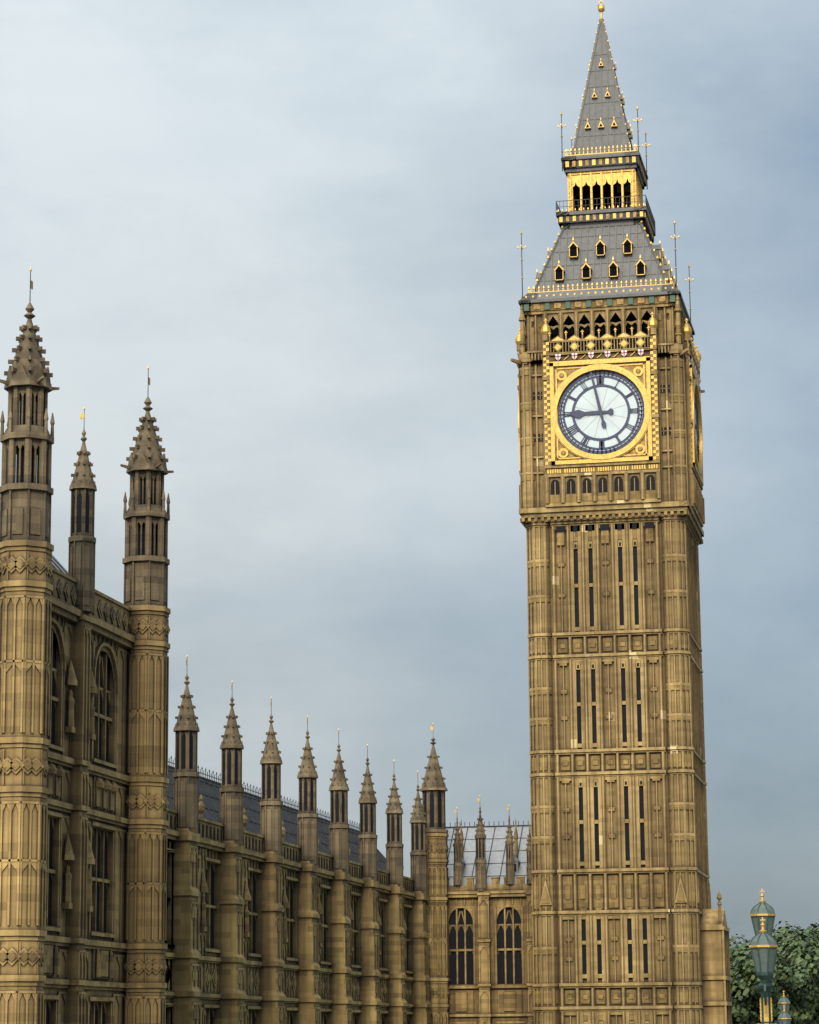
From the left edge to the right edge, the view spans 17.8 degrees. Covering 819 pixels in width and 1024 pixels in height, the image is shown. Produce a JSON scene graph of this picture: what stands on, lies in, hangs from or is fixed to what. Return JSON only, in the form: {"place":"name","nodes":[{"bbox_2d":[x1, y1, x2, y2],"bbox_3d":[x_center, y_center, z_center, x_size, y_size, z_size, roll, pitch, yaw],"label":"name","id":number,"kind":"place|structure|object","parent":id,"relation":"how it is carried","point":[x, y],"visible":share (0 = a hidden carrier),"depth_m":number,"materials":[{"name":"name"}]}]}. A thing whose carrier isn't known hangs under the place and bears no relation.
{"place":"outdoors","nodes":[
{"label":"outdoors","id":0,"kind":"place"},
{"bbox_2d":[0,0,818,947],"label":"sky","id":1,"kind":"structure","parent":0,"point":[305,219],"materials":[{"name":"grey"}]},
{"bbox_3d":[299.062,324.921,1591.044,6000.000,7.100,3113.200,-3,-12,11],"label":"ground","id":2,"kind":"structure","parent":0,"visible":0},
{"bbox_2d":[0,266,173,1023],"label":"building tower","id":3,"kind":"structure","parent":2,"relation":"on","point":[84,700],"depth_m":116.30,"materials":[{"name":"stone"}]},
{"bbox_2d":[164,655,430,1023],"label":"building wing","id":4,"kind":"structure","parent":2,"relation":"on","point":[278,912],"depth_m":162.55,"materials":[{"name":"stone"}]},
{"bbox_2d":[420,727,533,1023],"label":"building section","id":5,"kind":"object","parent":2,"relation":"on","point":[480,933],"depth_m":204.02,"materials":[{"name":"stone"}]},
{"bbox_2d":[510,0,731,1023],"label":"clock tower","id":6,"kind":"structure","parent":2,"relation":"on","point":[629,925],"depth_m":205.05,"materials":[{"name":"stone"}]},
{"bbox_2d":[729,923,818,954],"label":"plane tree","id":7,"kind":"object","parent":2,"relation":"on","point":[736,948],"visible":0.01,"depth_m":287.18,"materials":[{"name":"green plant"}]},
{"bbox_2d":[730,949,818,1023],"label":"plane tree","id":8,"kind":"object","parent":2,"relation":"on","point":[745,991],"visible":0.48,"depth_m":229.16,"materials":[{"name":"green plant"}]},
{"bbox_2d":[730,933,818,1023],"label":"plane tree","id":9,"kind":"object","parent":2,"relation":"on","point":[803,956],"visible":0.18,"depth_m":240.46,"materials":[{"name":"green plant"}]},
{"bbox_2d":[773,921,818,1023],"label":"plane tree","id":10,"kind":"object","parent":2,"relation":"on","point":[784,931],"visible":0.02,"depth_m":255.49,"materials":[{"name":"green plant"}]},
{"bbox_2d":[792,924,818,946],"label":"plane tree","id":11,"kind":"object","parent":2,"relation":"on","point":[809,932],"visible":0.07,"depth_m":277.50,"materials":[{"name":"green plant"}]},
{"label":"westminster bridge","id":12,"kind":"object","parent":2,"relation":"on","visible":0},
{"bbox_2d":[749,889,777,1023],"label":"street lamp","id":13,"kind":"object","parent":12,"relation":"on","point":[763,946],"visible":1,"depth_m":53.40,"materials":[{"name":"teal metal"}]},
{"bbox_2d":[778,990,790,1023],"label":"street lamp","id":14,"kind":"object","parent":12,"relation":"on","point":[784,1016],"visible":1,"depth_m":111.65,"materials":[{"name":"teal metal"}]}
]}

